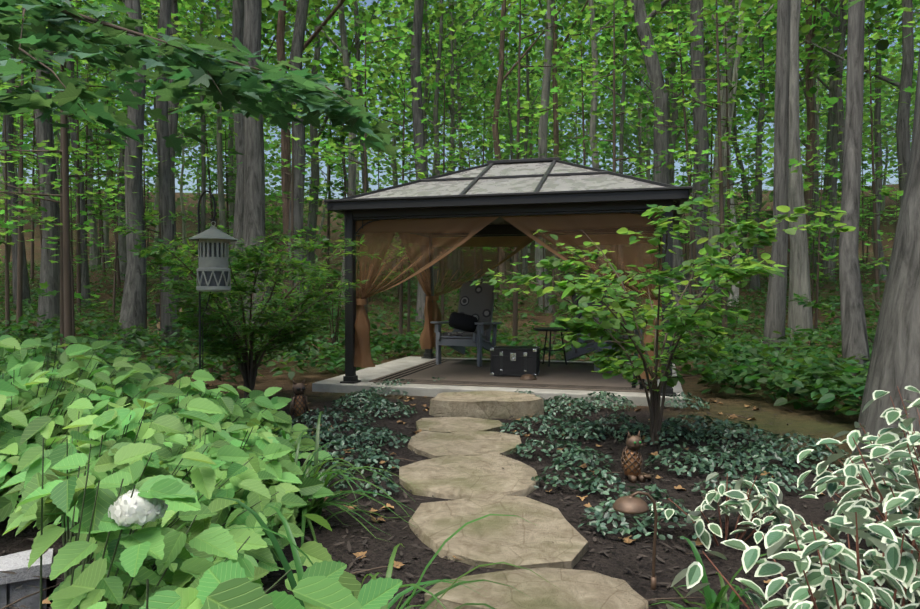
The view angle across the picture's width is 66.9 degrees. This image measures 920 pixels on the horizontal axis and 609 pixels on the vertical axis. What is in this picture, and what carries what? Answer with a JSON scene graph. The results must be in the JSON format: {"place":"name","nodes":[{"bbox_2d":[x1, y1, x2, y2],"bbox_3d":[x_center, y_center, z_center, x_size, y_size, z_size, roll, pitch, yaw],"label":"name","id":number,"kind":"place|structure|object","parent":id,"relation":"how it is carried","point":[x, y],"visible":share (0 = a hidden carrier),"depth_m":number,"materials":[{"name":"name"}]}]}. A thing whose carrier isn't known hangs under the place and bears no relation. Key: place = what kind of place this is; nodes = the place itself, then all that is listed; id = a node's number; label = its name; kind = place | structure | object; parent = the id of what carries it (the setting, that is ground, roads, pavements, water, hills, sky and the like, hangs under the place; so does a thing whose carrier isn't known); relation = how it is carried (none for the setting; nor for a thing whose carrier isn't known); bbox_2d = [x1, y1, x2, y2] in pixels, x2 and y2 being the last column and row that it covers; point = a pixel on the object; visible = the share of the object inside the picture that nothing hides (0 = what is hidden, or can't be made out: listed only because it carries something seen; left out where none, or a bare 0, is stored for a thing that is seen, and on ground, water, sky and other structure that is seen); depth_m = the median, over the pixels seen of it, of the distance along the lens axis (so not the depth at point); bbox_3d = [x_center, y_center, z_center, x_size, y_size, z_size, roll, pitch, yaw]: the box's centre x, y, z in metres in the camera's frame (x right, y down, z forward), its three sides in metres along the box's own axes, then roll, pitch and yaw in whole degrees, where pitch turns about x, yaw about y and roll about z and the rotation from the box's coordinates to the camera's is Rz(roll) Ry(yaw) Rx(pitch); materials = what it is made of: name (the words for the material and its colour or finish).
{"place":"outdoors","nodes":[
{"label":"outdoors","id":0,"kind":"place"},
{"bbox_2d":[0,0,890,158],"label":"maple branch","id":1,"kind":"object","parent":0,"point":[229,85],"visible":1,"depth_m":4.70,"materials":[{"name":"green plant"}]},
{"bbox_2d":[0,184,914,608],"bbox_3d":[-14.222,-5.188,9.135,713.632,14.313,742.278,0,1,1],"label":"ground","id":2,"kind":"structure","parent":0,"point":[618,558],"depth_m":5.14,"materials":[{"name":"soil"}]},
{"bbox_2d":[1,8,30,309],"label":"forest tree","id":3,"kind":"object","parent":2,"relation":"on","point":[10,167],"visible":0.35,"depth_m":18.01,"materials":[{"name":"grey plant"}]},
{"bbox_2d":[0,534,53,608],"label":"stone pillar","id":4,"kind":"structure","parent":2,"relation":"on","point":[17,563],"depth_m":3.08,"materials":[{"name":"stone"}]},
{"bbox_2d":[35,28,59,333],"bbox_3d":[-6.205,-11.275,14.637,10.318,24.187,6.228,0,1,1],"label":"forest tree","id":5,"kind":"object","parent":2,"relation":"on","point":[50,275],"visible":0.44,"depth_m":13.95,"materials":[{"name":"grey plant"}]},
{"bbox_2d":[0,1,211,267],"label":"tree","id":6,"kind":"object","parent":2,"relation":"on","point":[106,235],"visible":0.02,"depth_m":37.77,"materials":[{"name":"green plant"}]},
{"bbox_2d":[66,0,177,306],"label":"forest tree","id":7,"kind":"object","parent":2,"relation":"on","point":[85,280],"visible":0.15,"depth_m":20.00,"materials":[{"name":"grey plant"}]},
{"bbox_2d":[21,0,231,270],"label":"tree","id":8,"kind":"object","parent":2,"relation":"on","point":[94,249],"visible":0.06,"depth_m":32.77,"materials":[{"name":"grey plant"}]},
{"bbox_2d":[18,0,287,268],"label":"tree","id":9,"kind":"object","parent":2,"relation":"on","point":[154,100],"visible":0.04,"depth_m":29.44,"materials":[{"name":"green plant"}]},
{"bbox_2d":[53,0,272,231],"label":"tree","id":10,"kind":"object","parent":2,"relation":"on","point":[203,189],"visible":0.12,"depth_m":26.12,"materials":[{"name":"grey plant"}]},
{"bbox_2d":[156,0,180,348],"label":"forest tree","id":11,"kind":"object","parent":2,"relation":"on","point":[165,186],"visible":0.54,"depth_m":13.07,"materials":[{"name":"grey plant"}]},
{"bbox_2d":[74,0,311,279],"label":"tree","id":12,"kind":"object","parent":2,"relation":"on","point":[122,249],"visible":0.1,"depth_m":27.09,"materials":[{"name":"grey plant"}]},
{"bbox_2d":[114,69,278,243],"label":"tree","id":13,"kind":"object","parent":2,"relation":"on","point":[181,181],"visible":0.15,"depth_m":50.91,"materials":[{"name":"green plant"}]},
{"bbox_2d":[105,0,296,345],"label":"forest tree","id":14,"kind":"object","parent":2,"relation":"on","point":[254,196],"visible":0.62,"depth_m":13.98,"materials":[{"name":"grey plant"}]},
{"bbox_2d":[0,333,402,608],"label":"hydrangea bush","id":15,"kind":"object","parent":2,"relation":"on","point":[123,466],"visible":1,"depth_m":2.57,"materials":[{"name":"green"}]},
{"bbox_2d":[197,190,215,381],"bbox_3d":[-1.992,0.145,5.500,0.166,2.093,0.024,0,1,16],"label":"shepherd hook","id":16,"kind":"object","parent":2,"relation":"on","point":[200,198],"visible":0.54,"depth_m":5.50,"materials":[{"name":"black"}]},
{"bbox_2d":[189,221,237,291],"bbox_3d":[-1.936,-0.379,5.467,0.364,0.553,0.364,0,1,1],"label":"bird feeder","id":17,"kind":"object","parent":16,"relation":"attached to","point":[213,272],"visible":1,"depth_m":5.37,"materials":[{"name":"grey"}]},
{"bbox_2d":[133,225,280,369],"bbox_3d":[-3.762,-0.084,10.712,2.409,2.154,1.784,-1,2,-40],"label":"shrub","id":18,"kind":"object","parent":2,"relation":"on","point":[143,252],"visible":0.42,"depth_m":10.35,"materials":[{"name":"green plant"}]},
{"bbox_2d":[116,0,314,350],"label":"forest tree","id":19,"kind":"object","parent":2,"relation":"on","point":[133,309],"visible":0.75,"depth_m":12.54,"materials":[{"name":"grey plant"}]},
{"bbox_2d":[97,0,373,248],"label":"tree","id":20,"kind":"object","parent":2,"relation":"on","point":[230,178],"visible":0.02,"depth_m":36.67,"materials":[{"name":"grey plant"}]},
{"bbox_2d":[104,211,381,397],"bbox_3d":[-2.187,0.082,7.422,2.620,1.938,2.707,0,1,1],"label":"shrub","id":21,"kind":"object","parent":2,"relation":"on","point":[247,364],"visible":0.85,"depth_m":7.16,"materials":[{"name":"green plant"}]},
{"bbox_2d":[28,0,458,296],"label":"tree","id":22,"kind":"object","parent":2,"relation":"on","point":[224,19],"visible":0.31,"depth_m":22.23,"materials":[{"name":"green plant"}]},
{"bbox_2d":[146,0,370,261],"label":"tree","id":23,"kind":"object","parent":2,"relation":"on","point":[222,214],"visible":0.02,"depth_m":28.76,"materials":[{"name":"grey plant"}]},
{"bbox_2d":[149,0,370,299],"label":"tree","id":24,"kind":"object","parent":2,"relation":"on","point":[173,121],"visible":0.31,"depth_m":19.11,"materials":[{"name":"grey plant"}]},
{"bbox_2d":[140,0,402,152],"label":"tree","id":25,"kind":"object","parent":2,"relation":"on","point":[268,35],"visible":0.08,"depth_m":30.66,"materials":[{"name":"green plant"}]},
{"bbox_2d":[289,379,308,422],"bbox_3d":[-1.471,0.879,6.366,0.168,0.386,0.136,-1,2,-34],"label":"metal owl sculpture","id":26,"kind":"object","parent":2,"relation":"on","point":[298,404],"visible":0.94,"depth_m":6.33,"materials":[{"name":"brown metal"}]},
{"bbox_2d":[187,0,424,328],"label":"forest tree","id":27,"kind":"object","parent":2,"relation":"on","point":[237,18],"visible":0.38,"depth_m":16.01,"materials":[{"name":"grey plant"}]},
{"bbox_2d":[199,0,425,196],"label":"tree","id":28,"kind":"object","parent":2,"relation":"on","point":[333,34],"visible":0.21,"depth_m":30.45,"materials":[{"name":"green plant"}]},
{"bbox_2d":[279,223,365,351],"bbox_3d":[-2.053,-0.167,11.848,1.730,2.296,2.178,1,2,30],"label":"shrub","id":29,"kind":"object","parent":2,"relation":"on","point":[326,243],"visible":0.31,"depth_m":11.62,"materials":[{"name":"green plant"}]},
{"bbox_2d":[156,0,489,305],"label":"forest tree","id":30,"kind":"object","parent":2,"relation":"on","point":[344,59],"visible":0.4,"depth_m":21.61,"materials":[{"name":"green plant"}]},
{"bbox_2d":[201,0,473,191],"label":"forest tree","id":31,"kind":"object","parent":2,"relation":"on","point":[358,45],"visible":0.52,"depth_m":24.64,"materials":[{"name":"green plant"}]},
{"bbox_2d":[208,0,491,277],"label":"tree","id":32,"kind":"object","parent":2,"relation":"on","point":[313,208],"visible":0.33,"depth_m":27.30,"materials":[{"name":"plant"}]},
{"bbox_2d":[262,0,518,310],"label":"tree","id":33,"kind":"object","parent":2,"relation":"on","point":[285,148],"visible":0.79,"depth_m":19.41,"materials":[{"name":"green plant"}]},
{"bbox_2d":[292,0,488,185],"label":"tree","id":34,"kind":"object","parent":2,"relation":"on","point":[394,165],"visible":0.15,"depth_m":43.78,"materials":[{"name":"green plant"}]},
{"bbox_2d":[288,0,501,319],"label":"forest tree","id":35,"kind":"object","parent":2,"relation":"on","point":[298,44],"visible":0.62,"depth_m":17.18,"materials":[{"name":"grey plant"}]},
{"bbox_2d":[410,0,433,325],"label":"forest tree","id":36,"kind":"object","parent":2,"relation":"on","point":[417,105],"visible":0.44,"depth_m":17.98,"materials":[{"name":"grey plant"}]},
{"bbox_2d":[321,0,528,169],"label":"tree","id":37,"kind":"object","parent":2,"relation":"on","point":[449,87],"visible":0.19,"depth_m":38.31,"materials":[{"name":"green plant"}]},
{"bbox_2d":[0,395,877,608],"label":"fallen leaves","id":38,"kind":"object","parent":2,"relation":"on","point":[470,568],"visible":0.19,"depth_m":3.56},
{"bbox_2d":[1,384,877,608],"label":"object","id":39,"kind":"object","parent":2,"relation":"on","point":[399,564],"depth_m":4.04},
{"bbox_2d":[319,0,568,182],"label":"tree","id":40,"kind":"object","parent":2,"relation":"on","point":[503,132],"visible":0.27,"depth_m":40.01,"materials":[{"name":"green plant"}]},
{"bbox_2d":[0,259,888,415],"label":"understory plants","id":41,"kind":"object","parent":2,"relation":"on","point":[800,376],"visible":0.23,"depth_m":10.94,"materials":[{"name":"green plant"}]},
{"bbox_2d":[324,0,574,176],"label":"tree","id":42,"kind":"object","parent":2,"relation":"on","point":[427,51],"visible":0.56,"depth_m":32.09,"materials":[{"name":"green plant"}]},
{"bbox_2d":[303,0,603,280],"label":"forest tree","id":43,"kind":"object","parent":2,"relation":"on","point":[436,110],"visible":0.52,"depth_m":27.88,"materials":[{"name":"green plant"}]},
{"bbox_2d":[0,0,919,354],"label":"trees","id":44,"kind":"object","parent":2,"relation":"on","point":[64,196],"visible":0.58,"depth_m":14.50,"materials":[{"name":"green plant"}]},
{"bbox_2d":[0,0,919,258],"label":"forest foliage","id":45,"kind":"object","parent":2,"relation":"on","point":[770,141],"visible":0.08,"depth_m":54.03,"materials":[{"name":"green plant"}]},
{"bbox_2d":[416,417,504,431],"bbox_3d":[0.001,1.071,6.102,0.791,0.073,0.669,0,1,1],"label":"path stone","id":46,"kind":"object","parent":2,"relation":"on","point":[451,424],"visible":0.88,"depth_m":6.05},
{"bbox_2d":[360,0,568,171],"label":"forest tree","id":47,"kind":"object","parent":2,"relation":"on","point":[451,60],"visible":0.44,"depth_m":29.70,"materials":[{"name":"green plant"}]},
{"bbox_2d":[408,431,521,457],"bbox_3d":[0.039,1.086,5.344,0.885,0.079,0.861,0,1,1],"label":"path stone","id":48,"kind":"object","parent":2,"relation":"on","point":[432,444],"visible":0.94,"depth_m":5.31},
{"bbox_2d":[399,453,538,499],"bbox_3d":[0.046,1.106,4.492,0.896,0.080,1.065,0,1,1],"label":"path stone","id":49,"kind":"object","parent":2,"relation":"on","point":[456,476],"visible":0.94,"depth_m":4.35,"materials":[{"name":"stone"}]},
{"bbox_2d":[200,411,766,608],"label":"grass blades","id":50,"kind":"object","parent":2,"relation":"on","point":[710,595],"visible":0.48,"depth_m":2.46,"materials":[{"name":"plant"}]},
{"bbox_2d":[429,391,543,418],"bbox_3d":[0.257,0.988,6.814,1.108,0.206,0.671,0,1,1],"label":"step stone","id":51,"kind":"object","parent":2,"relation":"on","point":[490,404],"visible":0.96,"depth_m":6.55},
{"bbox_2d":[409,494,587,569],"bbox_3d":[0.170,1.131,3.494,0.870,0.078,0.976,0,1,1],"label":"path stone","id":52,"kind":"object","parent":2,"relation":"on","point":[518,541],"visible":0.9,"depth_m":3.35,"materials":[{"name":"stone"}]},
{"bbox_2d":[312,356,684,406],"bbox_3d":[0.719,0.983,9.270,4.200,0.160,3.340,0,1,15],"label":"concrete pad","id":53,"kind":"object","parent":2,"relation":"on","point":[365,377],"visible":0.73,"depth_m":7.93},
{"bbox_2d":[324,157,692,395],"bbox_3d":[0.834,-0.503,9.203,4.067,2.815,3.460,0,1,15],"label":"gazebo frame","id":54,"kind":"object","parent":53,"relation":"on","point":[537,202],"visible":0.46,"depth_m":7.79,"materials":[{"name":"metal"}]},
{"bbox_2d":[354,212,661,379],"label":"curtains","id":55,"kind":"object","parent":54,"relation":"hanging from","point":[455,253],"visible":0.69,"depth_m":8.06,"materials":[{"name":"fabric"}]},
{"bbox_2d":[352,162,677,224],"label":"gazebo roof panels","id":56,"kind":"object","parent":54,"relation":"attached to","point":[551,183],"visible":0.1,"depth_m":8.21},
{"bbox_2d":[369,359,650,392],"bbox_3d":[0.869,0.895,9.174,3.300,0.012,2.750,0,1,15],"label":"outdoor rug","id":57,"kind":"object","parent":53,"relation":"on","point":[554,375],"visible":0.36,"depth_m":8.60,"materials":[{"name":"fabric"}]},
{"bbox_2d":[430,279,501,366],"bbox_3d":[0.129,0.240,10.296,0.830,1.245,0.969,1,1,23],"label":"adirondack chair","id":58,"kind":"object","parent":57,"relation":"on","point":[470,322],"visible":1,"depth_m":10.33,"materials":[{"name":"grey"}]},
{"bbox_2d":[490,346,540,376],"bbox_3d":[0.700,0.720,8.818,0.632,0.354,0.415,0,1,12],"label":"storage trunk","id":59,"kind":"object","parent":57,"relation":"on","point":[513,360],"visible":0.96,"depth_m":8.67,"materials":[{"name":"black"}]},
{"bbox_2d":[565,279,646,372],"bbox_3d":[1.955,0.257,9.564,0.830,1.245,0.969,-1,1,-23],"label":"adirondack chair","id":60,"kind":"object","parent":57,"relation":"on","point":[574,353],"visible":0.17,"depth_m":9.61,"materials":[{"name":"grey"}]},
{"bbox_2d":[393,0,662,272],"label":"tree","id":61,"kind":"object","parent":2,"relation":"on","point":[533,57],"visible":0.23,"depth_m":36.74,"materials":[{"name":"green plant"}]},
{"bbox_2d":[219,377,848,544],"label":"groundcover plants","id":62,"kind":"object","parent":2,"relation":"on","point":[577,422],"visible":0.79,"depth_m":4.95,"materials":[{"name":"green plant"}]},
{"bbox_2d":[399,0,669,173],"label":"tree","id":63,"kind":"object","parent":2,"relation":"on","point":[480,14],"visible":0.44,"depth_m":28.26,"materials":[{"name":"green plant"}]},
{"bbox_2d":[424,567,647,608],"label":"path stone","id":64,"kind":"object","parent":2,"relation":"on","point":[582,589],"visible":0.94,"depth_m":2.57,"materials":[{"name":"stone"}]},
{"bbox_2d":[463,52,634,258],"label":"tree","id":65,"kind":"object","parent":2,"relation":"on","point":[537,127],"visible":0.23,"depth_m":47.75,"materials":[{"name":"green plant"}]},
{"bbox_2d":[441,0,684,274],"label":"forest tree","id":66,"kind":"object","parent":2,"relation":"on","point":[525,253],"visible":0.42,"depth_m":31.66,"materials":[{"name":"green plant"}]},
{"bbox_2d":[502,42,640,164],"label":"tree","id":67,"kind":"object","parent":2,"relation":"on","point":[609,103],"visible":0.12,"depth_m":55.28,"materials":[{"name":"green plant"}]},
{"bbox_2d":[472,0,671,312],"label":"forest tree","id":68,"kind":"object","parent":2,"relation":"on","point":[543,127],"visible":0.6,"depth_m":19.69,"materials":[{"name":"grey plant"}]},
{"bbox_2d":[466,0,704,289],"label":"forest tree","id":69,"kind":"object","parent":2,"relation":"on","point":[501,78],"visible":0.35,"depth_m":25.98,"materials":[{"name":"green plant"}]},
{"bbox_2d":[521,1,686,163],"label":"tree","id":70,"kind":"object","parent":2,"relation":"on","point":[617,112],"visible":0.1,"depth_m":47.33,"materials":[{"name":"green plant"}]},
{"bbox_2d":[483,0,736,285],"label":"forest tree","id":71,"kind":"object","parent":2,"relation":"on","point":[592,127],"visible":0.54,"depth_m":21.64,"materials":[{"name":"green plant"}]},
{"bbox_2d":[467,0,776,326],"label":"forest tree","id":72,"kind":"object","parent":2,"relation":"on","point":[655,76],"visible":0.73,"depth_m":15.98,"materials":[{"name":"grey plant"}]},
{"bbox_2d":[492,0,757,282],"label":"forest tree","id":73,"kind":"object","parent":2,"relation":"on","point":[555,113],"visible":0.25,"depth_m":27.27,"materials":[{"name":"green plant"}]},
{"bbox_2d":[613,491,657,589],"bbox_3d":[0.695,0.979,2.812,0.144,0.454,0.167,1,2,43],"label":"path light","id":74,"kind":"object","parent":2,"relation":"on","point":[632,504],"visible":1,"depth_m":2.79,"materials":[{"name":"brown metal"}]},
{"bbox_2d":[621,431,651,482],"bbox_3d":[1.128,0.960,4.442,0.175,0.315,0.196,0,1,-14],"label":"metal cat sculpture","id":75,"kind":"object","parent":2,"relation":"on","point":[631,462],"visible":1,"depth_m":4.40,"materials":[{"name":"brown metal"}]},
{"bbox_2d":[531,1,752,176],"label":"tree","id":76,"kind":"object","parent":2,"relation":"on","point":[626,147],"visible":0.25,"depth_m":44.24,"materials":[{"name":"green plant"}]},
{"bbox_2d":[523,0,774,176],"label":"tree","id":77,"kind":"object","parent":2,"relation":"on","point":[631,101],"visible":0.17,"depth_m":38.12,"materials":[{"name":"green plant"}]},
{"bbox_2d":[552,6,750,176],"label":"tree","id":78,"kind":"object","parent":2,"relation":"on","point":[643,161],"visible":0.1,"depth_m":49.99,"materials":[{"name":"green plant"}]},
{"bbox_2d":[569,6,746,179],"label":"tree","id":79,"kind":"object","parent":2,"relation":"on","point":[647,129],"visible":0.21,"depth_m":47.49,"materials":[{"name":"green plant"}]},
{"bbox_2d":[470,197,855,444],"bbox_3d":[1.531,0.198,5.385,2.651,1.800,2.453,0,1,-10],"label":"tree","id":80,"kind":"object","parent":2,"relation":"on","point":[692,315],"visible":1,"depth_m":5.23,"materials":[{"name":"green plant"}]},
{"bbox_2d":[558,0,816,149],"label":"forest tree","id":81,"kind":"object","parent":2,"relation":"on","point":[675,59],"visible":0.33,"depth_m":28.55,"materials":[{"name":"green plant"}]},
{"bbox_2d":[686,0,708,327],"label":"forest tree","id":82,"kind":"object","parent":2,"relation":"on","point":[700,119],"visible":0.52,"depth_m":16.42,"materials":[{"name":"grey plant"}]},
{"bbox_2d":[562,0,838,294],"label":"tree","id":83,"kind":"object","parent":2,"relation":"on","point":[714,231],"visible":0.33,"depth_m":22.89,"materials":[{"name":"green plant"}]},
{"bbox_2d":[570,0,838,184],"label":"forest tree","id":84,"kind":"object","parent":2,"relation":"on","point":[672,138],"visible":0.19,"depth_m":29.39,"materials":[{"name":"green plant"}]},
{"bbox_2d":[521,0,901,143],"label":"tree","id":85,"kind":"object","parent":2,"relation":"on","point":[640,98],"visible":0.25,"depth_m":30.98,"materials":[{"name":"green plant"}]},
{"bbox_2d":[602,1,843,261],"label":"tree","id":86,"kind":"object","parent":2,"relation":"on","point":[734,132],"visible":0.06,"depth_m":33.70,"materials":[{"name":"green plant"}]},
{"bbox_2d":[555,0,913,306],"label":"forest tree","id":87,"kind":"object","parent":2,"relation":"on","point":[740,72],"visible":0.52,"depth_m":20.79,"materials":[{"name":"green plant"}]},
{"bbox_2d":[615,0,919,289],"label":"forest tree","id":88,"kind":"object","parent":2,"relation":"on","point":[755,280],"visible":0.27,"depth_m":24.50,"materials":[{"name":"grey plant"}]},
{"bbox_2d":[706,0,846,189],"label":"forest tree","id":89,"kind":"object","parent":2,"relation":"on","point":[840,120],"visible":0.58,"depth_m":21.55,"materials":[{"name":"grey plant"}]},
{"bbox_2d":[763,0,790,363],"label":"forest tree","id":90,"kind":"object","parent":2,"relation":"on","point":[775,316],"visible":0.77,"depth_m":11.34,"materials":[{"name":"grey plant"}]},
{"bbox_2d":[635,0,919,267],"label":"tree","id":91,"kind":"object","parent":2,"relation":"on","point":[820,94],"visible":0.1,"depth_m":34.96,"materials":[{"name":"green plant"}]},
{"bbox_2d":[650,386,919,608],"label":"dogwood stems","id":92,"kind":"object","parent":2,"relation":"on","point":[894,566],"visible":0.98,"depth_m":2.19,"materials":[{"name":"green"}]},
{"bbox_2d":[657,0,916,287],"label":"forest tree","id":93,"kind":"object","parent":2,"relation":"on","point":[808,194],"visible":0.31,"depth_m":23.32,"materials":[{"name":"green plant"}]},
{"bbox_2d":[666,0,918,281],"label":"forest tree","id":94,"kind":"object","parent":2,"relation":"on","point":[832,244],"visible":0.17,"depth_m":26.36,"materials":[{"name":"grey plant"}]},
{"bbox_2d":[671,0,919,206],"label":"tree","id":95,"kind":"object","parent":2,"relation":"on","point":[909,54],"visible":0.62,"depth_m":17.84,"materials":[{"name":"green plant"}]},
{"bbox_2d":[672,0,919,272],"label":"tree","id":96,"kind":"object","parent":2,"relation":"on","point":[830,87],"visible":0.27,"depth_m":29.18,"materials":[{"name":"grey plant"}]},
{"bbox_2d":[738,1,914,173],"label":"tree","id":97,"kind":"object","parent":2,"relation":"on","point":[818,104],"visible":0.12,"depth_m":42.05,"materials":[{"name":"green plant"}]},
{"bbox_2d":[744,0,915,280],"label":"forest tree","id":98,"kind":"object","parent":2,"relation":"on","point":[877,139],"visible":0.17,"depth_m":25.56,"materials":[{"name":"grey plant"}]},
{"bbox_2d":[746,42,915,173],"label":"tree","id":99,"kind":"object","parent":2,"relation":"on","point":[892,110],"visible":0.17,"depth_m":44.89,"materials":[{"name":"green plant"}]},
{"bbox_2d":[788,284,879,348],"bbox_3d":[5.540,0.346,9.313,1.868,1.366,2.116,1,2,36],"label":"shrub","id":100,"kind":"object","parent":2,"relation":"on","point":[830,315],"visible":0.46,"depth_m":9.35,"materials":[{"name":"green plant"}]},
{"bbox_2d":[787,0,903,340],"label":"tree","id":101,"kind":"object","parent":2,"relation":"on","point":[799,284],"visible":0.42,"depth_m":14.05,"materials":[{"name":"grey plant"}]},
{"bbox_2d":[839,0,869,385],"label":"forest tree","id":102,"kind":"object","parent":2,"relation":"on","point":[854,337],"visible":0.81,"depth_m":8.48,"materials":[{"name":"grey plant"}]},
{"bbox_2d":[820,46,918,159],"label":"tree","id":103,"kind":"object","parent":2,"relation":"on","point":[887,112],"visible":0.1,"depth_m":51.07,"materials":[{"name":"green plant"}]},
{"bbox_2d":[852,49,919,480],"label":"forest tree","id":104,"kind":"object","parent":2,"relation":"on","point":[894,363],"visible":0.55,"depth_m":4.46,"materials":[{"name":"grey plant"}]},
{"bbox_2d":[0,0,919,198],"label":"sky","id":105,"kind":"structure","parent":0,"point":[676,164],"materials":[{"name":"blue"}]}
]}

